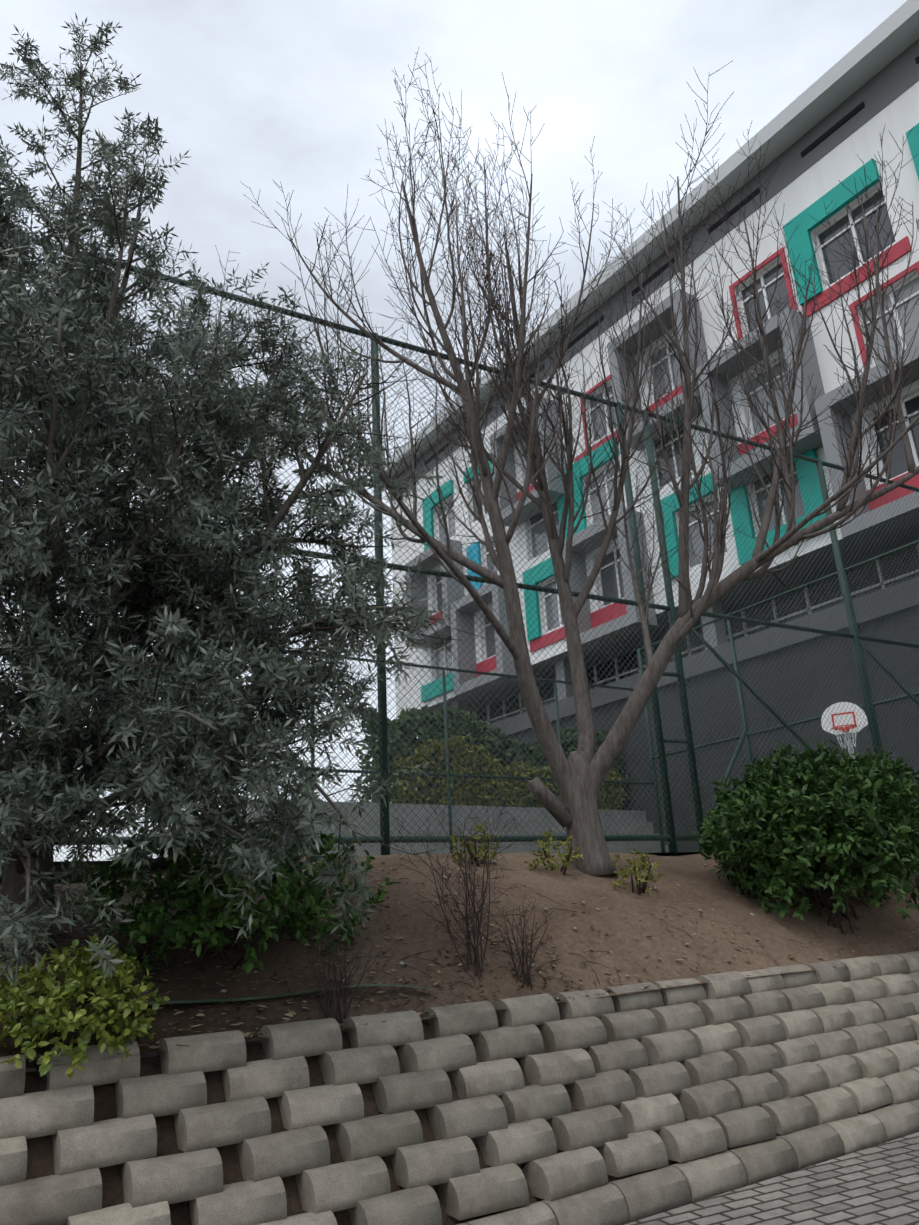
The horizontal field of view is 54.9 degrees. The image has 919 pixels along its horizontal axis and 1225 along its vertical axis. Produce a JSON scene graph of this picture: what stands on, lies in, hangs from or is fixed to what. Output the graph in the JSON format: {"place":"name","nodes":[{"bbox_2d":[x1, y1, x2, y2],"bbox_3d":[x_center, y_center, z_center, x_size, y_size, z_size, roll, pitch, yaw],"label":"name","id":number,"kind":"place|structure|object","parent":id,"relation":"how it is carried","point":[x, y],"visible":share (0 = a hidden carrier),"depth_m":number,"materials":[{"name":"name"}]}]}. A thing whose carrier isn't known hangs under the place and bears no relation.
{"place":"outdoors","nodes":[
{"label":"outdoors","id":0,"kind":"place"},
{"bbox_2d":[25,1040,748,1222],"bbox_3d":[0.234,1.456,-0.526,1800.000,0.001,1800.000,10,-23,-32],"label":"ground","id":1,"kind":"structure","parent":0,"point":[141,1056],"depth_m":12.01,"materials":[{"name":"brown soil"}]},
{"bbox_2d":[0,951,918,1224],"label":"retaining wall blocks","id":2,"kind":"structure","parent":1,"relation":"on","point":[814,1063],"depth_m":4.80,"materials":[{"name":"concrete"}]},
{"bbox_2d":[24,1012,890,1224],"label":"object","id":3,"kind":"object","parent":2,"relation":"on","point":[40,1162],"depth_m":4.15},
{"bbox_3d":[13.618,-5.074,28.889,14.000,10.500,39.100,10,-23,-32],"label":"building","id":4,"kind":"object","parent":1,"relation":"on","visible":0},
{"bbox_2d":[469,546,918,723],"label":"windows","id":5,"kind":"structure","parent":4,"relation":"attached to","point":[603,669],"depth_m":25.51,"materials":[{"name":"grey"}]},
{"bbox_2d":[472,544,918,723],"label":"building glazing mullions","id":6,"kind":"object","parent":5,"relation":"attached to","point":[687,638],"depth_m":26.27,"materials":[{"name":"metal"}]},
{"bbox_2d":[0,0,906,861],"label":"sky","id":7,"kind":"structure","parent":0,"point":[294,93],"materials":[{"name":"white"}]},
{"bbox_2d":[0,851,912,882],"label":"court slab","id":8,"kind":"structure","parent":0,"point":[96,863],"depth_m":8.60,"materials":[{"name":"grey concrete"}]},
{"bbox_2d":[11,619,668,854],"bbox_3d":[-6.079,3.013,17.385,27.277,5.386,0.080,9,-22,-30],"label":"fence frame","id":9,"kind":"object","parent":8,"relation":"on","point":[447,749],"depth_m":21.39,"materials":[{"name":"metal"}]},
{"bbox_2d":[158,800,668,859],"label":"grandstand steps","id":10,"kind":"structure","parent":8,"relation":"on","point":[399,810],"depth_m":21.87,"materials":[{"name":"concrete"}]},
{"bbox_2d":[353,706,629,809],"bbox_3d":[1.171,4.240,24.881,8.788,2.937,1.774,10,-23,-32],"label":"hedge","id":11,"kind":"object","parent":10,"relation":"on","point":[420,734],"depth_m":23.66,"materials":[{"name":"green plant"}]},
{"bbox_2d":[391,734,626,809],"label":"yellow shrubs","id":12,"kind":"object","parent":10,"relation":"on","point":[461,741],"depth_m":23.42,"materials":[{"name":"green plant"}]},
{"bbox_2d":[0,230,918,855],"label":"fence frame","id":13,"kind":"object","parent":8,"relation":"on","point":[386,838],"visible":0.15,"depth_m":11.52,"materials":[{"name":"green metal"}]},
{"bbox_2d":[0,643,662,860],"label":"chain link fence","id":14,"kind":"object","parent":13,"relation":"attached to","point":[466,763],"depth_m":21.21,"materials":[{"name":"metal"}]},
{"bbox_2d":[0,241,918,849],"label":"chain link fence","id":15,"kind":"object","parent":13,"relation":"attached to","point":[604,625],"depth_m":11.36,"materials":[{"name":"metal"}]},
{"bbox_2d":[637,540,918,851],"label":"fence frame","id":16,"kind":"object","parent":8,"relation":"on","point":[740,693],"depth_m":21.82,"materials":[{"name":"green metal"}]},
{"bbox_2d":[641,544,918,851],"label":"chain link fence","id":17,"kind":"object","parent":16,"relation":"attached to","point":[792,679],"depth_m":20.82,"materials":[{"name":"metal"}]},
{"bbox_2d":[821,702,867,758],"bbox_3d":[8.054,3.448,17.927,1.162,3.120,0.860,32,-39,-59],"label":"basketball backboard","id":18,"kind":"object","parent":8,"relation":"on","point":[861,719],"depth_m":17.85,"materials":[{"name":"white plastic"}]},
{"bbox_2d":[831,712,856,731],"bbox_3d":[7.646,2.159,17.642,0.559,0.388,0.548,10,-23,-32],"label":"basketball hoop","id":19,"kind":"object","parent":18,"relation":"attached to","point":[847,727],"depth_m":17.74,"materials":[{"name":"red metal"}]},
{"bbox_2d":[833,726,856,748],"bbox_3d":[7.648,2.466,17.477,0.457,0.402,0.456,10,-23,-32],"label":"basketball net","id":20,"kind":"object","parent":19,"relation":"hanging from","point":[855,728],"depth_m":17.42,"materials":[{"name":"white fabric"}]},
{"bbox_2d":[0,851,918,1068],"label":"dirt slope","id":21,"kind":"structure","parent":0,"point":[686,872],"depth_m":6.59,"materials":[{"name":"soil"}]},
{"bbox_2d":[0,933,169,1082],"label":"euonymus shrub","id":22,"kind":"object","parent":21,"relation":"on","point":[124,1024],"depth_m":4.11,"materials":[{"name":"green plant"}]},
{"bbox_2d":[62,803,399,975],"bbox_3d":[-1.363,1.742,5.580,2.105,1.041,1.483,10,-23,-32],"label":"green shrub","id":23,"kind":"object","parent":21,"relation":"on","point":[292,892],"depth_m":5.26,"materials":[{"name":"green plant"}]},
{"bbox_2d":[40,984,435,1024],"bbox_3d":[-1.162,2.187,4.986,2.304,0.080,0.185,9,-22,-31],"label":"hose","id":24,"kind":"object","parent":21,"relation":"on","point":[238,999],"visible":0.65,"depth_m":5.09,"materials":[{"name":"green"}]},
{"bbox_2d":[0,12,495,985],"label":"olive tree","id":25,"kind":"object","parent":21,"relation":"on","point":[248,568],"depth_m":5.11,"materials":[{"name":"green plant"}]},
{"bbox_2d":[292,912,386,1023],"bbox_3d":[-0.725,2.069,5.146,0.543,0.634,0.422,-14,-22,30],"label":"twiggy bush","id":26,"kind":"object","parent":21,"relation":"on","point":[335,1011],"visible":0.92,"depth_m":5.11,"materials":[{"name":"brown plant"}]},
{"bbox_2d":[382,789,532,979],"bbox_3d":[-0.005,1.907,6.198,0.888,1.228,1.139,10,-23,-32],"label":"twiggy bush","id":27,"kind":"object","parent":21,"relation":"on","point":[475,948],"visible":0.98,"depth_m":6.00,"materials":[{"name":"brown plant"}]},
{"bbox_2d":[0,862,918,1061],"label":"fallen leaves","id":28,"kind":"object","parent":21,"relation":"on","point":[290,1013],"visible":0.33,"depth_m":5.58,"materials":[{"name":"brown plant"}]},
{"bbox_2d":[450,821,499,865],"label":"yellow shrub leaves","id":29,"kind":"object","parent":21,"relation":"on","point":[454,837],"depth_m":8.00,"materials":[{"name":"yellow plant"}]},
{"bbox_2d":[39,854,910,1045],"bbox_3d":[-0.846,2.269,6.599,13.286,1.165,3.187,10,-23,-32],"label":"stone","id":30,"kind":"object","parent":21,"relation":"on","point":[400,959],"visible":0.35,"depth_m":5.72,"materials":[{"name":"stone"}]},
{"bbox_2d":[47,860,905,1011],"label":"dirt stones","id":31,"kind":"object","parent":21,"relation":"on","point":[401,963],"visible":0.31,"depth_m":6.96,"materials":[{"name":"stone"}]},
{"bbox_2d":[488,899,554,988],"bbox_3d":[0.426,2.232,5.960,0.470,0.571,0.378,-4,-19,4],"label":"twiggy bush","id":32,"kind":"object","parent":21,"relation":"on","point":[526,977],"visible":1,"depth_m":5.95,"materials":[{"name":"brown plant"}]},
{"bbox_2d":[170,46,918,875],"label":"bare tree","id":33,"kind":"object","parent":21,"relation":"on","point":[579,775],"depth_m":9.23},
{"bbox_2d":[524,830,582,874],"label":"yellow shrub leaves","id":34,"kind":"object","parent":21,"relation":"on","point":[564,854],"depth_m":7.84,"materials":[{"name":"yellow plant"}]},
{"bbox_2d":[611,848,666,896],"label":"yellow shrub leaves","id":35,"kind":"object","parent":21,"relation":"on","point":[627,871],"depth_m":7.77,"materials":[{"name":"yellow plant"}]},
{"bbox_2d":[692,739,918,933],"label":"laurel shrub","id":36,"kind":"object","parent":21,"relation":"on","point":[873,840],"depth_m":8.24,"materials":[{"name":"green plant"}]},
{"bbox_2d":[391,81,918,718],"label":"building wall","id":37,"kind":"structure","parent":0,"point":[835,165],"depth_m":25.28,"materials":[{"name":"white paint"}]},
{"bbox_2d":[466,541,482,589],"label":"blue building panels","id":38,"kind":"object","parent":37,"relation":"attached to","point":[477,558],"depth_m":34.95,"materials":[{"name":"blue paint"}]},
{"bbox_2d":[372,0,918,482],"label":"roof edge","id":39,"kind":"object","parent":37,"relation":"attached to","point":[872,54],"depth_m":25.11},
{"bbox_2d":[392,39,918,500],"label":"upper wall band","id":40,"kind":"object","parent":37,"relation":"attached to","point":[889,83],"visible":0.12,"depth_m":25.31,"materials":[{"name":"grey paint"}]},
{"bbox_2d":[424,56,918,464],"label":"vent openings","id":41,"kind":"object","parent":40,"relation":"in","point":[831,130],"visible":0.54,"depth_m":25.99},
{"bbox_2d":[405,219,918,697],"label":"grey building boxes","id":42,"kind":"object","parent":37,"relation":"attached to","point":[824,437],"visible":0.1,"depth_m":26.24,"materials":[{"name":"grey paint"}]},
{"bbox_2d":[421,123,918,701],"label":"green window surrounds","id":43,"kind":"object","parent":37,"relation":"attached to","point":[837,197],"visible":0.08,"depth_m":23.93,"materials":[{"name":"teal paint"}]},
{"bbox_2d":[428,236,918,676],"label":"red building panels","id":44,"kind":"object","parent":37,"relation":"attached to","point":[897,250],"visible":0.12,"depth_m":23.77,"materials":[{"name":"red paint"}]},
{"bbox_2d":[430,182,918,680],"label":"window recesses","id":45,"kind":"object","parent":37,"relation":"in","point":[821,227],"visible":0.08,"depth_m":25.61,"materials":[{"name":"paint"}]},
{"bbox_2d":[434,188,918,679],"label":"window frames","id":46,"kind":"structure","parent":45,"relation":"in","point":[903,405],"depth_m":24.92,"materials":[{"name":"white metal"}]},
{"bbox_2d":[435,191,918,678],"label":"window glass","id":47,"kind":"object","parent":46,"relation":"in","point":[898,464],"depth_m":24.50,"materials":[{"name":"glass"}]},
{"bbox_2d":[398,577,918,757],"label":"building slab edge","id":48,"kind":"object","parent":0,"point":[638,678],"depth_m":23.09,"materials":[{"name":"grey concrete"}]},
{"bbox_2d":[414,606,918,851],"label":"retaining wall","id":49,"kind":"structure","parent":0,"point":[706,753],"depth_m":22.82,"materials":[{"name":"grey concrete"}]},
{"bbox_2d":[427,524,918,711],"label":"balcony recess","id":50,"kind":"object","parent":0,"point":[654,635],"depth_m":24.74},
{"bbox_2d":[452,523,918,710],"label":"building columns","id":51,"kind":"structure","parent":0,"point":[567,665],"depth_m":25.62,"materials":[{"name":"grey concrete"}]},
{"bbox_2d":[624,1132,918,1224],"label":"paving","id":52,"kind":"structure","parent":0,"point":[877,1184],"depth_m":4.79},
{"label":"laurel shrub stems","id":53,"kind":"object","parent":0,"visible":0},
{"bbox_2d":[756,746,918,870],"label":"laurel shrub leaves","id":54,"kind":"object","parent":53,"relation":"attached to","point":[851,763],"visible":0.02,"depth_m":10.08,"materials":[{"name":"green plant"}]}
]}

